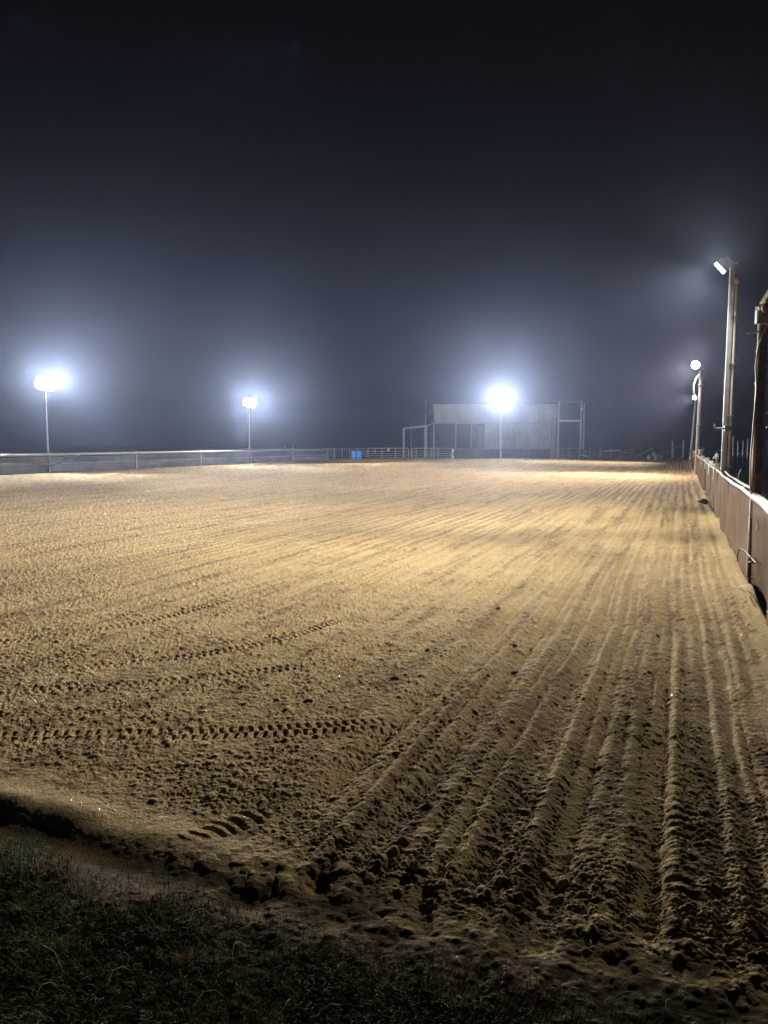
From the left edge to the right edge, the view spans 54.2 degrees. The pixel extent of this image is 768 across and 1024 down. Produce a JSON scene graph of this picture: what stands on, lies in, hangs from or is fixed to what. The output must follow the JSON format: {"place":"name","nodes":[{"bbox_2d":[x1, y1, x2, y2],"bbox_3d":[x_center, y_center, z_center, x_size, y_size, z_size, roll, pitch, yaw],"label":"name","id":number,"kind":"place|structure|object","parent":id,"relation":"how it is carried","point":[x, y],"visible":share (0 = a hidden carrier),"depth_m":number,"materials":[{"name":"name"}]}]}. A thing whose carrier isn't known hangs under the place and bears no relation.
{"place":"outdoors","nodes":[
{"label":"outdoors","id":0,"kind":"place"},
{"bbox_2d":[0,448,765,452],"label":"field","id":1,"kind":"structure","parent":0,"point":[85,450],"depth_m":262.95,"materials":[{"name":"plant"}]},
{"bbox_2d":[425,400,425,456],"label":"mast","id":2,"kind":"object","parent":1,"relation":"on","point":[425,426],"visible":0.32,"depth_m":105.80,"materials":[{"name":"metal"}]},
{"bbox_2d":[493,395,509,458],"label":"floodlight pole","id":3,"kind":"object","parent":1,"relation":"on","point":[497,399],"visible":0.97,"depth_m":96.14,"materials":[{"name":"grey paint"}]},
{"bbox_2d":[0,458,767,1009],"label":"arena sand","id":4,"kind":"structure","parent":0,"point":[492,702],"depth_m":6.29,"materials":[{"name":"beige sand"}]},
{"bbox_2d":[351,451,356,459],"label":"plastic drum","id":5,"kind":"object","parent":4,"relation":"on","point":[353,455],"visible":1,"depth_m":93.08,"materials":[{"name":"blue plastic"}]},
{"bbox_2d":[357,451,361,459],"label":"plastic drum","id":6,"kind":"object","parent":4,"relation":"on","point":[359,455],"visible":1,"depth_m":93.25,"materials":[{"name":"blue plastic"}]},
{"bbox_2d":[550,448,578,457],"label":"pipe gate","id":7,"kind":"structure","parent":4,"relation":"on","point":[559,453],"depth_m":98.67,"materials":[{"name":"metal"}]},
{"bbox_2d":[619,449,645,458],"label":"hay ring","id":8,"kind":"object","parent":4,"relation":"on","point":[629,452],"visible":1,"depth_m":96.75,"materials":[{"name":"metal"}]},
{"bbox_2d":[671,441,683,459],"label":"upright frame","id":9,"kind":"object","parent":4,"relation":"on","point":[672,457],"visible":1,"depth_m":93.67,"materials":[{"name":"grey metal"}]},
{"bbox_2d":[697,498,708,503],"bbox_3d":[10.730,-0.346,25.165,0.364,0.208,0.200,0,5,0],"label":"rubber scrap","id":10,"kind":"object","parent":4,"relation":"on","point":[704,501],"visible":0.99,"depth_m":25.15,"materials":[{"name":"black rubber"}]},
{"bbox_2d":[0,453,767,1023],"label":"ground","id":11,"kind":"structure","parent":0,"point":[350,925],"depth_m":3.09,"materials":[{"name":"brown soil"}]},
{"bbox_2d":[34,376,79,472],"bbox_3d":[-22.832,-5.887,51.839,3.512,6.774,1.423,-1,5,-12],"label":"floodlight pole","id":12,"kind":"object","parent":11,"relation":"on","point":[44,383],"visible":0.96,"depth_m":51.59,"materials":[{"name":"grey paint"}]},
{"bbox_2d":[0,448,334,474],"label":"cloth fence","id":13,"kind":"object","parent":11,"relation":"on","point":[24,464],"visible":0.98,"depth_m":60.90,"materials":[{"name":"fabric"}]},
{"bbox_2d":[243,398,256,448],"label":"floodlight pole","id":14,"kind":"object","parent":11,"relation":"on","point":[249,402],"visible":0.96,"depth_m":75.75,"materials":[{"name":"grey paint"}]},
{"bbox_2d":[335,448,366,458],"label":"wire fence","id":15,"kind":"object","parent":11,"relation":"on","point":[342,457],"visible":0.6,"depth_m":94.98,"materials":[{"name":"metal"}]},
{"bbox_2d":[16,810,696,1023],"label":"dry grass","id":16,"kind":"structure","parent":11,"relation":"on","point":[283,945],"depth_m":2.91,"materials":[{"name":"plant"}]},
{"bbox_2d":[367,448,408,457],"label":"pipe gate","id":17,"kind":"structure","parent":11,"relation":"on","point":[395,451],"depth_m":97.42,"materials":[{"name":"metal"}]},
{"bbox_2d":[411,448,453,458],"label":"pipe gate","id":18,"kind":"structure","parent":11,"relation":"on","point":[431,453],"depth_m":98.42,"materials":[{"name":"metal"}]},
{"bbox_2d":[403,401,584,456],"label":"metal shed","id":19,"kind":"structure","parent":11,"relation":"on","point":[451,426],"depth_m":107.46,"materials":[{"name":"metal"}]},
{"bbox_2d":[453,448,549,458],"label":"barrier wall","id":20,"kind":"structure","parent":11,"relation":"on","point":[485,453],"depth_m":99.00,"materials":[{"name":"metal"}]},
{"bbox_2d":[579,448,681,458],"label":"panel fence","id":21,"kind":"object","parent":11,"relation":"on","point":[590,453],"visible":0.77,"depth_m":98.03,"materials":[{"name":"metal"}]},
{"bbox_2d":[602,449,621,451],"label":"steel pipe","id":22,"kind":"object","parent":21,"relation":"attached to","point":[620,450],"visible":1,"depth_m":97.74,"materials":[{"name":"white metal"}]},
{"bbox_2d":[689,396,697,460],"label":"floodlight pole","id":23,"kind":"object","parent":11,"relation":"on","point":[693,425],"visible":0.77,"depth_m":85.32,"materials":[{"name":"metal"}]},
{"bbox_2d":[691,361,702,470],"bbox_3d":[21.414,-6.489,51.551,0.850,7.630,0.598,-5,7,-41],"label":"floodlight pole","id":24,"kind":"object","parent":11,"relation":"on","point":[695,364],"visible":0.97,"depth_m":51.43,"materials":[{"name":"grey paint"}]},
{"bbox_2d":[713,449,720,462],"bbox_3d":[13.717,-1.657,30.981,0.295,1.852,0.137,2,6,20],"label":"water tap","id":25,"kind":"object","parent":11,"relation":"on","point":[716,456],"visible":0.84,"depth_m":30.89,"materials":[{"name":"metal"}]},
{"bbox_2d":[713,255,740,478],"bbox_3d":[8.701,-3.079,19.285,0.722,6.781,0.502,0,5,0],"label":"floodlight pole","id":26,"kind":"object","parent":11,"relation":"on","point":[724,264],"visible":0.94,"depth_m":19.25,"materials":[{"name":"grey paint"}]},
{"bbox_2d":[689,449,767,626],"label":"board fence","id":27,"kind":"object","parent":11,"relation":"on","point":[729,500],"visible":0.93,"depth_m":12.64,"materials":[{"name":"wood"}]},
{"bbox_2d":[698,447,703,454],"bbox_3d":[19.388,-3.704,45.854,0.379,0.489,0.370,0,5,0],"label":"pail","id":28,"kind":"object","parent":27,"relation":"hanging from","point":[700,451],"visible":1,"depth_m":45.74,"materials":[{"name":"white plastic"}]},
{"bbox_2d":[737,548,756,562],"bbox_3d":[5.017,0.685,10.322,0.082,0.202,1.415,2,6,16],"label":"dangling wire","id":29,"kind":"object","parent":27,"relation":"hanging from","point":[750,557],"visible":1,"depth_m":10.56,"materials":[{"name":"white rubber"}]},
{"bbox_2d":[732,436,734,468],"bbox_3d":[28.279,-4.780,60.720,0.177,2.736,0.170,0,5,0],"label":"paddock post","id":30,"kind":"object","parent":11,"relation":"on","point":[733,454],"visible":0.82,"depth_m":60.71,"materials":[{"name":"metal"}]},
{"bbox_2d":[737,441,738,467],"bbox_3d":[29.568,-4.782,62.640,0.165,2.385,0.170,0,5,0],"label":"paddock post","id":31,"kind":"object","parent":11,"relation":"on","point":[737,453],"visible":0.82,"depth_m":62.59,"materials":[{"name":"metal"}]},
{"bbox_2d":[736,469,746,484],"bbox_3d":[8.389,-0.240,17.652,0.253,1.526,0.081,-1,5,-6],"label":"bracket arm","id":32,"kind":"object","parent":11,"relation":"on","point":[743,479],"visible":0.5,"depth_m":17.58},
{"bbox_2d":[741,440,743,467],"bbox_3d":[30.526,-4.915,63.810,0.160,2.434,0.170,0,5,0],"label":"paddock post","id":33,"kind":"object","parent":11,"relation":"on","point":[742,453],"visible":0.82,"depth_m":63.77,"materials":[{"name":"metal"}]},
{"bbox_2d":[746,439,748,468],"bbox_3d":[29.884,-4.765,61.655,0.160,2.531,0.170,0,5,0],"label":"paddock post","id":34,"kind":"object","parent":11,"relation":"on","point":[747,453],"visible":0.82,"depth_m":61.59,"materials":[{"name":"metal"}]},
{"bbox_2d":[746,290,767,582],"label":"utility post","id":35,"kind":"object","parent":11,"relation":"on","point":[756,449],"visible":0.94,"depth_m":10.79,"materials":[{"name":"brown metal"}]},
{"bbox_2d":[765,440,767,468],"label":"paddock post","id":36,"kind":"object","parent":11,"relation":"on","point":[766,455],"visible":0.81,"depth_m":60.23,"materials":[{"name":"metal"}]},
{"bbox_2d":[0,0,767,447],"label":"sky","id":37,"kind":"structure","parent":0,"point":[341,218],"materials":[{"name":"black"}]},
{"bbox_2d":[654,454,661,459],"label":"concrete block","id":38,"kind":"object","parent":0,"point":[657,457],"depth_m":92.29,"materials":[{"name":"concrete"}]}
]}

